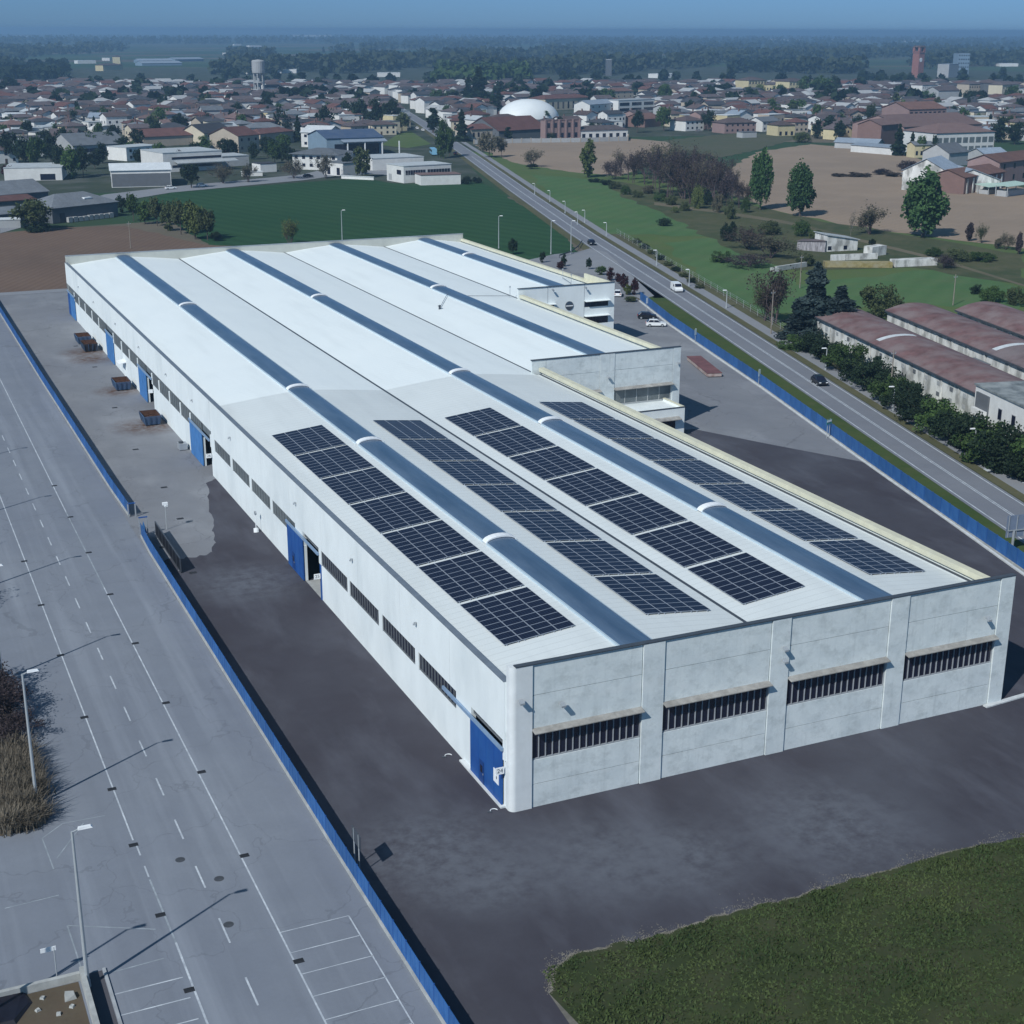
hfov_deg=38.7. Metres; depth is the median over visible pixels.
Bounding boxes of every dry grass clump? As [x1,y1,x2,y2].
[0,727,39,751]
[0,734,46,760]
[0,741,23,763]
[0,744,35,767]
[0,747,24,775]
[0,762,43,777]
[0,764,22,791]
[0,768,39,795]
[0,782,22,809]
[0,782,56,811]
[0,789,38,810]
[0,796,36,837]
[1,776,56,799]
[1,801,50,833]
[4,746,52,768]
[9,752,54,780]
[9,767,56,798]
[15,789,64,828]
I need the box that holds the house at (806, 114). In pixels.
[800,113,812,120]
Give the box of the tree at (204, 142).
[196,135,212,147]
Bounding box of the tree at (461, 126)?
[454,109,472,141]
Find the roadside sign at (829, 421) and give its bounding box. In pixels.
[826,419,831,437]
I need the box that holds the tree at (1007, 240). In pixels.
[998,232,1016,249]
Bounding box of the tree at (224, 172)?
[204,161,236,182]
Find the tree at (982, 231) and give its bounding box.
[973,221,989,242]
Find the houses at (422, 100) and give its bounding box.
[0,77,1023,117]
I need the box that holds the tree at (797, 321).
[774,300,814,339]
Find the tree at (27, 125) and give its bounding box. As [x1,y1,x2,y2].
[20,120,33,130]
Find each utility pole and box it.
[770,290,773,333]
[799,256,803,287]
[891,350,895,376]
[952,274,957,304]
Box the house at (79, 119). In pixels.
[64,114,82,123]
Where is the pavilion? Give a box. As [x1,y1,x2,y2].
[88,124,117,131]
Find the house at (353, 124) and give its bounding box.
[341,120,369,128]
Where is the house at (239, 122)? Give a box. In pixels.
[228,117,250,125]
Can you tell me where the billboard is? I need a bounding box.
[1005,514,1023,545]
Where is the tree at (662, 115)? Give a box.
[655,106,670,130]
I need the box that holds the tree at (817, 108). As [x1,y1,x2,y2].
[811,103,824,113]
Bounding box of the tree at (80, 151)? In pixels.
[73,145,90,176]
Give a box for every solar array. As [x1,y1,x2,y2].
[272,425,344,455]
[295,445,372,478]
[321,467,404,503]
[350,492,438,532]
[373,420,446,439]
[382,520,478,565]
[401,439,479,460]
[418,551,523,602]
[431,461,515,484]
[445,407,519,435]
[460,587,574,645]
[465,484,555,511]
[475,426,555,456]
[503,511,601,541]
[509,446,593,479]
[540,402,614,419]
[546,468,637,505]
[546,541,651,575]
[573,419,653,438]
[588,493,686,534]
[594,574,709,614]
[611,439,696,460]
[635,521,741,567]
[653,460,743,483]
[688,553,804,604]
[699,484,797,510]
[751,510,857,540]
[809,539,924,574]
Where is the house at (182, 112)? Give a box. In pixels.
[169,109,185,114]
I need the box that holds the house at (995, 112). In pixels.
[987,111,1010,114]
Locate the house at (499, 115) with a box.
[488,111,514,116]
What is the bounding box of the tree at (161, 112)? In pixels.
[150,106,167,119]
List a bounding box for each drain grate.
[128,842,138,846]
[155,912,165,917]
[183,986,194,992]
[239,853,248,857]
[293,958,304,963]
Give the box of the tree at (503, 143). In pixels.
[497,137,507,156]
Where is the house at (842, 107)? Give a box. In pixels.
[823,104,847,110]
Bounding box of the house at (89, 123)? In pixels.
[82,120,102,128]
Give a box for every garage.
[251,161,276,171]
[736,131,756,137]
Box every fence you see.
[0,307,129,515]
[140,523,459,1023]
[616,231,922,403]
[640,292,1023,571]
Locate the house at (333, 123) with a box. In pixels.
[318,118,340,128]
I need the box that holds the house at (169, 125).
[160,122,187,127]
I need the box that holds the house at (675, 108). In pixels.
[666,104,680,111]
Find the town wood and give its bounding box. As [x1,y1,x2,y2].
[430,58,533,80]
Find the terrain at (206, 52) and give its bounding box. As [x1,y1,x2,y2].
[0,34,1023,749]
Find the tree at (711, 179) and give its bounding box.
[704,157,721,201]
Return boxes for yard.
[0,252,861,792]
[164,429,1023,1023]
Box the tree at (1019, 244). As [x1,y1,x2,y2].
[1015,231,1023,253]
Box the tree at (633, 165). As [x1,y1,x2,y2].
[627,156,637,182]
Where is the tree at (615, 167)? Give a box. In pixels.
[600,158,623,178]
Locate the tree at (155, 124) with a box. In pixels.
[148,121,160,128]
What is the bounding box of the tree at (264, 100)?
[256,95,272,104]
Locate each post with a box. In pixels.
[127,502,135,516]
[138,516,148,534]
[162,502,167,528]
[253,511,258,532]
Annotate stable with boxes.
[933,163,1006,193]
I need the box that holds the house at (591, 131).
[580,125,627,137]
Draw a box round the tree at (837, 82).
[831,74,842,88]
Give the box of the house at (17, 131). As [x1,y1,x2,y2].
[6,126,28,134]
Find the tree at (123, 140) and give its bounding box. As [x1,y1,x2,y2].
[113,135,129,144]
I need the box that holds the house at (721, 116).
[711,114,739,129]
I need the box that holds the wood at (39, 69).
[0,57,72,80]
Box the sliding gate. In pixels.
[155,521,181,572]
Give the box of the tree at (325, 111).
[314,105,334,119]
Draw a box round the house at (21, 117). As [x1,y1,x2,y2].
[8,111,34,121]
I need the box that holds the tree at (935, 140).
[931,135,938,144]
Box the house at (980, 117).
[966,115,993,118]
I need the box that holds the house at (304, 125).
[300,120,329,129]
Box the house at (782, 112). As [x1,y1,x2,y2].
[773,108,789,114]
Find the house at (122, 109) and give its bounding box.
[114,108,136,110]
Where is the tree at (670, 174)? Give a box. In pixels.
[660,159,676,196]
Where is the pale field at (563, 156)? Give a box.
[475,139,671,175]
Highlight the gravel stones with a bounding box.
[540,831,1020,994]
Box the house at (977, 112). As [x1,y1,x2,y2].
[970,111,986,114]
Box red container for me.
[687,356,721,376]
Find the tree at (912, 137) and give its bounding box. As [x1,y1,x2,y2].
[905,131,914,155]
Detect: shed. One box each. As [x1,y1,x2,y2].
[0,194,35,207]
[0,206,26,220]
[128,127,192,145]
[813,308,927,361]
[814,231,859,251]
[850,142,904,154]
[869,334,1023,416]
[885,303,1023,361]
[921,142,969,165]
[955,301,1023,339]
[984,343,1023,379]
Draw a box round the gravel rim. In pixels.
[548,845,975,1023]
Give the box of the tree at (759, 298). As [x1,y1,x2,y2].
[750,279,782,320]
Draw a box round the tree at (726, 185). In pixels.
[713,163,737,205]
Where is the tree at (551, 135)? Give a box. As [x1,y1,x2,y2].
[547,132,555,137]
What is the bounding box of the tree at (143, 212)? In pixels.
[134,200,150,223]
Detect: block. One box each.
[937,64,958,77]
[953,53,969,74]
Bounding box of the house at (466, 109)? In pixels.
[457,106,482,111]
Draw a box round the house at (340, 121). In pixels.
[334,118,346,123]
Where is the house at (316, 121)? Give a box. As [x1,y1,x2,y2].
[301,118,330,124]
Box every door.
[40,174,55,179]
[68,293,71,315]
[70,295,76,320]
[105,332,114,364]
[123,363,126,375]
[138,367,147,401]
[189,421,203,465]
[287,524,304,580]
[470,719,502,804]
[661,421,674,428]
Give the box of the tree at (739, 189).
[731,175,743,205]
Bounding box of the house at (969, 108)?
[957,104,979,110]
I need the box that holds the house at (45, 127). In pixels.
[36,125,52,130]
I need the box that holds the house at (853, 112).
[843,108,864,116]
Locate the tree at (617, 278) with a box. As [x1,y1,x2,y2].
[614,273,620,281]
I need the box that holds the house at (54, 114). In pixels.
[49,109,81,118]
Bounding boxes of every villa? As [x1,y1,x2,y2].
[289,148,352,169]
[670,116,703,130]
[712,117,756,133]
[749,116,780,131]
[767,121,795,135]
[784,118,808,132]
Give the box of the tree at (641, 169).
[634,151,654,183]
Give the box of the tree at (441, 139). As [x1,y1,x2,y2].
[434,117,449,158]
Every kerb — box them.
[102,967,121,1023]
[639,300,1023,575]
[983,693,1023,707]
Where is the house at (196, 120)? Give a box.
[190,115,211,123]
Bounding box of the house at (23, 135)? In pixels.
[16,133,40,138]
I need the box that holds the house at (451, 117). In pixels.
[446,112,458,126]
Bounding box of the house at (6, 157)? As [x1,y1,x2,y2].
[0,147,18,163]
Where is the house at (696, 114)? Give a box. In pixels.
[689,108,710,128]
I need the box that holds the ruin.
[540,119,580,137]
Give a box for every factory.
[0,179,49,198]
[20,191,119,223]
[386,161,460,184]
[471,115,540,138]
[852,112,982,137]
[857,118,899,144]
[881,101,947,114]
[903,123,995,151]
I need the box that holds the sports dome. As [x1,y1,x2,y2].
[500,99,558,119]
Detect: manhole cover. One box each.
[175,857,184,861]
[214,876,223,880]
[223,921,233,927]
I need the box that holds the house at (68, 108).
[62,105,73,110]
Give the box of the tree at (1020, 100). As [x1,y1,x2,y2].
[1016,97,1023,105]
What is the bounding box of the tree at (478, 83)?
[461,66,491,98]
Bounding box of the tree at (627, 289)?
[623,284,631,294]
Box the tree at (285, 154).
[279,144,295,160]
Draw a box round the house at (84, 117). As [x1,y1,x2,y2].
[81,110,88,120]
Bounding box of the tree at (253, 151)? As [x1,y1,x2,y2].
[247,141,259,158]
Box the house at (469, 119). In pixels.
[464,113,483,124]
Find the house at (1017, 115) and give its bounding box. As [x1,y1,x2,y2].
[1000,110,1023,117]
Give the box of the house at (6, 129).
[0,124,26,131]
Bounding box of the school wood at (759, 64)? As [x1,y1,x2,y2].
[726,56,802,72]
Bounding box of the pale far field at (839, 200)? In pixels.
[726,144,1023,247]
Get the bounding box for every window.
[74,291,78,304]
[79,296,84,310]
[85,302,91,318]
[92,310,98,325]
[99,317,106,333]
[113,331,121,349]
[122,341,128,357]
[129,348,137,366]
[138,357,146,376]
[152,372,158,389]
[159,379,169,400]
[170,390,180,412]
[172,155,220,159]
[172,163,221,167]
[181,401,190,421]
[191,412,202,436]
[215,441,230,466]
[233,459,249,487]
[252,479,269,508]
[273,501,294,526]
[305,534,318,550]
[322,552,347,591]
[350,581,378,624]
[383,616,414,663]
[405,169,425,174]
[419,653,455,707]
[427,168,449,171]
[474,710,502,742]
[532,714,639,759]
[584,301,607,306]
[584,315,607,322]
[614,385,670,403]
[662,687,767,731]
[786,663,884,705]
[903,641,992,680]
[963,137,967,142]
[997,408,1002,420]
[1011,414,1015,425]
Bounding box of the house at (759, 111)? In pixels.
[752,107,777,117]
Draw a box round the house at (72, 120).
[61,115,81,123]
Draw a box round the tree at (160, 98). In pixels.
[157,94,167,103]
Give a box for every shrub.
[0,660,26,702]
[0,672,33,712]
[0,674,22,722]
[0,706,46,736]
[0,713,32,742]
[22,219,51,232]
[461,176,471,183]
[472,177,481,182]
[507,238,517,251]
[526,164,537,167]
[556,261,563,268]
[588,178,603,181]
[598,179,613,184]
[608,181,621,188]
[620,184,631,194]
[623,296,636,301]
[631,190,643,197]
[631,237,642,242]
[640,243,649,248]
[643,185,654,193]
[647,250,657,254]
[653,192,665,200]
[654,254,664,259]
[656,217,671,225]
[657,189,668,195]
[664,195,677,204]
[664,261,672,265]
[670,206,678,212]
[670,266,680,271]
[678,272,688,276]
[679,201,690,210]
[686,277,696,282]
[691,184,703,208]
[694,283,703,288]
[702,192,712,204]
[709,250,730,261]
[711,194,723,212]
[719,252,772,266]
[720,221,736,241]
[720,224,768,248]
[724,200,736,218]
[740,196,750,212]
[743,231,801,257]
[758,220,781,234]
[776,334,809,351]
[791,219,812,236]
[793,330,828,353]
[795,252,815,265]
[808,230,825,238]
[809,339,845,362]
[821,340,868,372]
[831,173,847,176]
[837,353,881,380]
[847,172,871,176]
[847,357,905,390]
[859,282,904,316]
[867,374,917,405]
[868,239,875,244]
[872,168,890,174]
[879,379,936,410]
[884,171,901,175]
[894,391,949,426]
[896,160,916,168]
[912,397,961,435]
[923,247,943,256]
[926,409,977,445]
[933,253,960,267]
[938,411,1003,450]
[945,248,972,261]
[950,416,1005,462]
[967,419,1023,472]
[968,251,996,261]
[969,284,981,293]
[978,285,1005,301]
[985,429,1023,480]
[1004,286,1023,305]
[1009,435,1023,471]
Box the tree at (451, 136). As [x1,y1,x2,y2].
[444,124,455,156]
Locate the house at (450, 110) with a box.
[440,106,457,120]
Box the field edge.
[413,123,664,297]
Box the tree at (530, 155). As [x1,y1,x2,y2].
[520,147,544,163]
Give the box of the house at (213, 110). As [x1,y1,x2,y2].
[198,104,223,114]
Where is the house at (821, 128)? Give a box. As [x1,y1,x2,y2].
[810,119,824,135]
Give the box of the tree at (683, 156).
[663,145,693,192]
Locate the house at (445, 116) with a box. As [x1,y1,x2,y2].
[443,113,456,123]
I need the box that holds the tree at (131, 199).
[126,192,139,220]
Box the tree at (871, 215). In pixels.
[849,199,890,233]
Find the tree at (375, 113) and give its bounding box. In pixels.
[364,96,386,120]
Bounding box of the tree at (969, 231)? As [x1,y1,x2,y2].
[965,222,974,240]
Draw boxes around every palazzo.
[911,82,937,91]
[957,81,980,96]
[988,81,1019,94]
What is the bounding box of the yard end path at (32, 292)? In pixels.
[0,288,67,295]
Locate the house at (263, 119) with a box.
[250,115,274,123]
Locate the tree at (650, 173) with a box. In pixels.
[633,142,656,178]
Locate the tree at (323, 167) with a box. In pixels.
[310,153,333,178]
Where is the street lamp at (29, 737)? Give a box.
[21,669,38,792]
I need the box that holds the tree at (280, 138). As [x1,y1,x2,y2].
[276,134,291,145]
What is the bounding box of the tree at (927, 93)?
[922,90,935,98]
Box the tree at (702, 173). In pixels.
[690,156,723,189]
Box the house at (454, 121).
[450,115,458,130]
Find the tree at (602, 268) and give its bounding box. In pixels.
[595,265,605,274]
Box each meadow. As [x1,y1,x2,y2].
[472,151,1023,502]
[533,175,701,235]
[665,238,1023,312]
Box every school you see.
[527,93,589,109]
[735,77,766,87]
[764,82,775,90]
[775,78,799,88]
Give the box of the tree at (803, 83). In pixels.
[795,76,816,88]
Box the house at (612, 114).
[598,108,623,126]
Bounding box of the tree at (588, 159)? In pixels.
[579,138,597,177]
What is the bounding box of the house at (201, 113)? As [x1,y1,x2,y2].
[192,109,212,116]
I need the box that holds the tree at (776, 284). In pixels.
[746,265,801,322]
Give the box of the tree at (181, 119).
[169,113,189,125]
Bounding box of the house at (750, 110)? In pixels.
[746,108,755,118]
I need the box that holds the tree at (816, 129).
[811,118,824,138]
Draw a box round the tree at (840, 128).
[833,120,846,136]
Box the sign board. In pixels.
[351,825,360,867]
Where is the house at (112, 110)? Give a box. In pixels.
[110,107,122,111]
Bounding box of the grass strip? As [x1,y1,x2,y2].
[480,156,1023,501]
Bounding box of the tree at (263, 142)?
[259,135,272,157]
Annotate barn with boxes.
[901,155,957,189]
[958,165,1000,191]
[968,147,1006,159]
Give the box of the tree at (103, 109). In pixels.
[97,106,110,111]
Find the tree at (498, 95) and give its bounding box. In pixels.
[495,89,504,99]
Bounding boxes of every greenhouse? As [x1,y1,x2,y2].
[134,58,171,62]
[135,61,181,65]
[170,57,203,61]
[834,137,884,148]
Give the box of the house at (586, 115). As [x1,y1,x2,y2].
[573,109,597,125]
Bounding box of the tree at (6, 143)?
[0,131,16,154]
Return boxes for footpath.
[89,970,117,1023]
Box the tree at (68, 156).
[60,144,80,178]
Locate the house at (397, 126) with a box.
[377,120,399,132]
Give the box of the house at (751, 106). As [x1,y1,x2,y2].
[744,104,763,108]
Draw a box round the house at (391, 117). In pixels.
[382,114,406,130]
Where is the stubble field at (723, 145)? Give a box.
[664,133,793,156]
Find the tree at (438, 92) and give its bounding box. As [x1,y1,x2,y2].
[430,89,448,95]
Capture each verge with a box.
[611,234,1023,481]
[637,280,1023,551]
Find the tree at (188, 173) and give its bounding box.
[180,163,199,187]
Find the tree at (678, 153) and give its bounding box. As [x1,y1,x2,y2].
[674,146,689,171]
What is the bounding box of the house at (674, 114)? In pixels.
[661,108,685,126]
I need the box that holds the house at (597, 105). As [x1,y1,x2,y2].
[574,99,612,112]
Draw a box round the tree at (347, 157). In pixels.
[341,152,352,161]
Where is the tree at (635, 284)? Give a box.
[630,278,638,294]
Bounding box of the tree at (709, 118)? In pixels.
[701,109,716,130]
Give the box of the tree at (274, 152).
[266,139,281,161]
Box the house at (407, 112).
[388,110,409,115]
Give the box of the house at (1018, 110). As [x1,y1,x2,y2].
[1005,106,1023,113]
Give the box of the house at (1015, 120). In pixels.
[1005,116,1023,124]
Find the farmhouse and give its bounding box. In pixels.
[966,150,1023,181]
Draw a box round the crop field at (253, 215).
[144,179,576,259]
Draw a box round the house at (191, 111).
[183,107,200,115]
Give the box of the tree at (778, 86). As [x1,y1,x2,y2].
[773,84,784,88]
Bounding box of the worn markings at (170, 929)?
[5,512,176,971]
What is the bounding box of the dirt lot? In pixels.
[17,982,89,1023]
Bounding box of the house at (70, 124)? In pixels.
[56,119,86,131]
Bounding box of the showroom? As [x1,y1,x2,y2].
[306,128,399,154]
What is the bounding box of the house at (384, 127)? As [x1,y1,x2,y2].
[366,118,397,134]
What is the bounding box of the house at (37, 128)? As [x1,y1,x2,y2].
[14,127,43,130]
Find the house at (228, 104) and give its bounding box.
[222,102,243,108]
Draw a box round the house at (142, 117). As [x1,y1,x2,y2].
[137,112,158,120]
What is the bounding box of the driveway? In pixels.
[560,248,653,298]
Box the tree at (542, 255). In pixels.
[539,251,545,262]
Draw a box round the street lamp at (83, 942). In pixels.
[71,824,92,986]
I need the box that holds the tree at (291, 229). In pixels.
[280,218,299,242]
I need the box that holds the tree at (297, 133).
[293,115,301,141]
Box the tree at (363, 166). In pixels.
[352,144,372,175]
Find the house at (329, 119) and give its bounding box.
[305,118,331,120]
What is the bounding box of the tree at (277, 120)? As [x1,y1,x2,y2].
[272,106,290,125]
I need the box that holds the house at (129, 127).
[123,121,149,141]
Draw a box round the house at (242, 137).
[208,126,259,152]
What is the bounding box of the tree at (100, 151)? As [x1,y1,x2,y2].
[95,141,108,162]
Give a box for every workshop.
[3,162,66,180]
[56,131,124,155]
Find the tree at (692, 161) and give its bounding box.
[689,150,705,191]
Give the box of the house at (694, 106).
[685,102,710,110]
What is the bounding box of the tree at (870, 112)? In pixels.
[864,106,876,117]
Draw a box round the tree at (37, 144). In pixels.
[25,134,46,162]
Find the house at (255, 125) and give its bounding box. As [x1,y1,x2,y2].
[244,122,283,129]
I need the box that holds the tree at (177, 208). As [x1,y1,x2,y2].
[169,198,186,234]
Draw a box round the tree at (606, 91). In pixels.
[599,88,616,97]
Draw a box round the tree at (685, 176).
[675,160,705,203]
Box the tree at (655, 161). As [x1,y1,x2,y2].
[645,145,665,188]
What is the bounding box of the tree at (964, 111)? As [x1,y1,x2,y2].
[959,106,969,114]
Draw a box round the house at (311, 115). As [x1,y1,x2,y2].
[299,111,314,118]
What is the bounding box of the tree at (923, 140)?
[917,135,926,148]
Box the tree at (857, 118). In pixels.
[850,115,862,125]
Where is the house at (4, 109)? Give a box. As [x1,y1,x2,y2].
[0,106,19,111]
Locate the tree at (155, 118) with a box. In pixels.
[147,113,161,124]
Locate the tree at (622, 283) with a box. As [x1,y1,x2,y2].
[619,273,628,287]
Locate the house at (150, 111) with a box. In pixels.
[140,108,154,112]
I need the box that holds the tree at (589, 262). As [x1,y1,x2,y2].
[586,257,591,267]
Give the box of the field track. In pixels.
[654,202,1023,285]
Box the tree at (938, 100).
[933,97,944,102]
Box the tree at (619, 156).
[611,148,623,175]
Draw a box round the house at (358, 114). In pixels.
[339,110,362,119]
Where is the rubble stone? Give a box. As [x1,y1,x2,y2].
[64,991,76,1001]
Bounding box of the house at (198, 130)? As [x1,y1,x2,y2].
[183,122,226,142]
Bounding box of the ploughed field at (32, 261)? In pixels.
[0,226,224,292]
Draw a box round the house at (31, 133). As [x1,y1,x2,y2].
[28,131,48,134]
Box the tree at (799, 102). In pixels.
[786,99,806,108]
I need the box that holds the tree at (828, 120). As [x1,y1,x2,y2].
[822,117,833,133]
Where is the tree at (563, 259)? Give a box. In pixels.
[561,253,566,266]
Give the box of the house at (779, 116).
[758,113,784,120]
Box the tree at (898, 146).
[890,123,906,155]
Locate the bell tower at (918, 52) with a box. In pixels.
[911,46,925,77]
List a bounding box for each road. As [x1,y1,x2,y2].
[0,170,386,232]
[404,109,1023,542]
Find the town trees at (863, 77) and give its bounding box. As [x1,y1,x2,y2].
[0,67,1023,100]
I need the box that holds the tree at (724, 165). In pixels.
[714,161,729,189]
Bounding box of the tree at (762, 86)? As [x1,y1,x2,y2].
[756,83,765,90]
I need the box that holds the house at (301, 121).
[291,116,313,131]
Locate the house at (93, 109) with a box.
[81,105,100,111]
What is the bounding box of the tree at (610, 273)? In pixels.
[606,266,614,280]
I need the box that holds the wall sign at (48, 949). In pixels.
[40,946,57,975]
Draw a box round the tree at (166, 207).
[159,200,173,230]
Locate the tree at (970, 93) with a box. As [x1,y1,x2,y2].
[963,89,977,97]
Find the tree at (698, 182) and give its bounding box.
[684,153,728,192]
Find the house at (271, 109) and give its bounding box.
[263,107,275,111]
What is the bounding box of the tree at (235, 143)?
[228,140,238,152]
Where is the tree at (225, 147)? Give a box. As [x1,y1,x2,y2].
[216,137,235,152]
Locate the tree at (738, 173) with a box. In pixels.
[726,166,740,199]
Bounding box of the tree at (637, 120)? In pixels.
[631,109,644,132]
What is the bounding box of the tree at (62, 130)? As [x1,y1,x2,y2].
[54,126,74,135]
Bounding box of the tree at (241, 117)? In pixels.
[236,113,247,121]
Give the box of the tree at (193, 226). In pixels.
[179,199,202,238]
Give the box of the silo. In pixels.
[605,59,611,75]
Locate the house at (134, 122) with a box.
[124,119,144,125]
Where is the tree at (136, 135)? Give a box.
[129,128,144,143]
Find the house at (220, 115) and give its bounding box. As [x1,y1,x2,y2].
[214,113,226,117]
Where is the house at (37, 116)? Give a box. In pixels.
[28,113,50,119]
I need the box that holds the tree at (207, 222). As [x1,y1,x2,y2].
[196,208,215,239]
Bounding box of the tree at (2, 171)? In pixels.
[0,164,11,175]
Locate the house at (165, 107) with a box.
[147,102,172,109]
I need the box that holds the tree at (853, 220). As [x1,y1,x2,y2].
[849,212,856,235]
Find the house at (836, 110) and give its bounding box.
[819,107,845,113]
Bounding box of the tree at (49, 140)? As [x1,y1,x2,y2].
[42,133,57,160]
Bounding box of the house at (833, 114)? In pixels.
[813,109,841,117]
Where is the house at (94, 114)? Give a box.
[87,111,106,120]
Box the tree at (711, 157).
[698,151,720,162]
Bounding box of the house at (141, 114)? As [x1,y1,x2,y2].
[134,110,151,119]
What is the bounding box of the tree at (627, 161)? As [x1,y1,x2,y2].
[621,150,633,179]
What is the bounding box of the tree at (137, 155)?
[132,148,140,162]
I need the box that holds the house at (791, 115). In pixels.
[784,111,806,119]
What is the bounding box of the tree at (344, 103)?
[341,100,350,108]
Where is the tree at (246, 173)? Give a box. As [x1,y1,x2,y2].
[241,163,258,181]
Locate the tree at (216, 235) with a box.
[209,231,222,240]
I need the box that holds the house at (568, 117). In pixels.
[552,114,582,119]
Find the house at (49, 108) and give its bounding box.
[37,105,58,110]
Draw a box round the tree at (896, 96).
[888,92,902,100]
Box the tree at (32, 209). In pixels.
[7,198,53,226]
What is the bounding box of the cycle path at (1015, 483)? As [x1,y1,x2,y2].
[436,126,1023,493]
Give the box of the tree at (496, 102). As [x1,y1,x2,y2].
[485,94,501,113]
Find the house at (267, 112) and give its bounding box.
[262,111,274,117]
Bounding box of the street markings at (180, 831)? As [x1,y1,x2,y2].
[0,379,413,1023]
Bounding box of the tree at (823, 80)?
[815,74,834,88]
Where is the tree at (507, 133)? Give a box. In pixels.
[504,127,512,138]
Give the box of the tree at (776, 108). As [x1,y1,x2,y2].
[769,104,783,110]
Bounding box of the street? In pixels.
[0,318,441,1023]
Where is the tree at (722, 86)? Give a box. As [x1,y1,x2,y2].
[713,83,728,89]
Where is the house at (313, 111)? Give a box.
[302,107,318,113]
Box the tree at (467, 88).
[460,76,472,96]
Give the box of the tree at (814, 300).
[783,261,832,341]
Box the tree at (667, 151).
[645,137,684,182]
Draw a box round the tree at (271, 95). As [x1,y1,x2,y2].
[265,91,277,97]
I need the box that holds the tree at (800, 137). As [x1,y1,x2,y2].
[792,131,811,142]
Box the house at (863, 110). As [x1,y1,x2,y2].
[850,106,866,114]
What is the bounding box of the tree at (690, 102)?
[685,99,693,106]
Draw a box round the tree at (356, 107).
[347,97,367,119]
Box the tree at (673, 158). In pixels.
[662,150,679,194]
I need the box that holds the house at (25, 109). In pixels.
[19,106,38,111]
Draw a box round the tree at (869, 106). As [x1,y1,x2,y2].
[864,102,878,115]
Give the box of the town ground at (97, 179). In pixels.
[0,67,1023,194]
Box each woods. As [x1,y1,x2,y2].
[0,34,1023,43]
[0,38,1023,74]
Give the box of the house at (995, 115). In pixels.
[988,111,1002,118]
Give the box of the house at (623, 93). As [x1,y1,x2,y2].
[608,88,633,97]
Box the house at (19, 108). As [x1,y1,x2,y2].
[14,106,37,109]
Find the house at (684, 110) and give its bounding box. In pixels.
[677,106,690,112]
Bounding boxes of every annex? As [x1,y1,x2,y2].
[222,152,248,166]
[324,160,363,175]
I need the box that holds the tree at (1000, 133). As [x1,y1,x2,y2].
[989,115,1010,142]
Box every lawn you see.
[383,131,429,147]
[549,837,1023,1023]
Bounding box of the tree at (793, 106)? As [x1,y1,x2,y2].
[788,103,797,108]
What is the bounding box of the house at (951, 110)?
[946,106,961,112]
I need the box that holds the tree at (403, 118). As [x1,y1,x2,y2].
[394,112,410,127]
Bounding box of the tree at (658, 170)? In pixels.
[654,150,668,190]
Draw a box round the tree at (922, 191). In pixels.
[900,164,950,236]
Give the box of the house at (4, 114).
[1,113,31,117]
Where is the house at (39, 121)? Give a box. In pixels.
[29,115,55,126]
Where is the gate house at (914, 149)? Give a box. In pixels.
[906,141,932,157]
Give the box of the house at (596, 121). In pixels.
[584,116,615,124]
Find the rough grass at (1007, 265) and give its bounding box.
[612,181,1023,283]
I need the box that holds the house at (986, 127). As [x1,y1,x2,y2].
[982,124,995,140]
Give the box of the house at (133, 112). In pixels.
[123,108,140,118]
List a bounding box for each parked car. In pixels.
[165,185,176,188]
[196,183,207,186]
[587,239,595,244]
[614,289,621,296]
[637,311,656,318]
[645,319,665,326]
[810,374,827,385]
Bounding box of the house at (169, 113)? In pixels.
[163,109,176,117]
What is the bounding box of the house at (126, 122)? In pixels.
[120,117,143,134]
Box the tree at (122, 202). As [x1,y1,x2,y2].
[115,195,126,212]
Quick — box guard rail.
[559,240,581,257]
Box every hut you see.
[0,217,20,227]
[976,183,1006,194]
[993,181,1023,196]
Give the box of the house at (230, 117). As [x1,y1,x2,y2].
[223,112,253,121]
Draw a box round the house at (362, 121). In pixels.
[355,117,373,123]
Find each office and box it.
[609,98,654,112]
[971,381,1023,435]
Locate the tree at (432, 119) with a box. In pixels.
[425,107,440,132]
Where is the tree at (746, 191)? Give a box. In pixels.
[739,182,752,200]
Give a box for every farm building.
[95,63,122,70]
[112,55,121,63]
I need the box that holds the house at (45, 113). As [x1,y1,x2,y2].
[32,108,51,117]
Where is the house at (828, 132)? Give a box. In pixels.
[822,124,851,139]
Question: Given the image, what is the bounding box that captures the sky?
[0,0,1023,35]
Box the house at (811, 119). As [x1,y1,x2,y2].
[808,113,828,131]
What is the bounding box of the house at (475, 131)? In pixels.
[455,123,492,140]
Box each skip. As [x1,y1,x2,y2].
[74,332,90,343]
[80,339,97,351]
[111,376,130,390]
[139,409,160,425]
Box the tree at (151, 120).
[146,115,153,124]
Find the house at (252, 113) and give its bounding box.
[242,109,259,116]
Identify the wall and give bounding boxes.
[0,966,99,1023]
[241,171,262,175]
[341,175,373,179]
[473,133,628,143]
[770,262,806,271]
[823,244,937,267]
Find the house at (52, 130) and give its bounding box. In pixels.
[49,126,80,133]
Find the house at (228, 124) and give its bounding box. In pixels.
[221,122,232,126]
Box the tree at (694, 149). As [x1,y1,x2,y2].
[689,140,708,163]
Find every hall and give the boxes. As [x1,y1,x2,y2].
[74,60,95,63]
[246,45,261,46]
[276,69,296,72]
[293,35,331,36]
[354,153,423,170]
[377,72,399,76]
[648,73,672,77]
[926,86,959,98]
[979,79,996,93]
[996,63,1018,65]
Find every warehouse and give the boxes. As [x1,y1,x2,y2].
[65,233,1016,811]
[108,162,171,187]
[140,147,238,171]
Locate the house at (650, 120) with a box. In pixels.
[625,112,660,127]
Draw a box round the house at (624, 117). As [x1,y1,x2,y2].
[623,114,625,126]
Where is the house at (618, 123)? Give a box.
[608,119,621,126]
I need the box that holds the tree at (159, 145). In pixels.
[152,141,164,148]

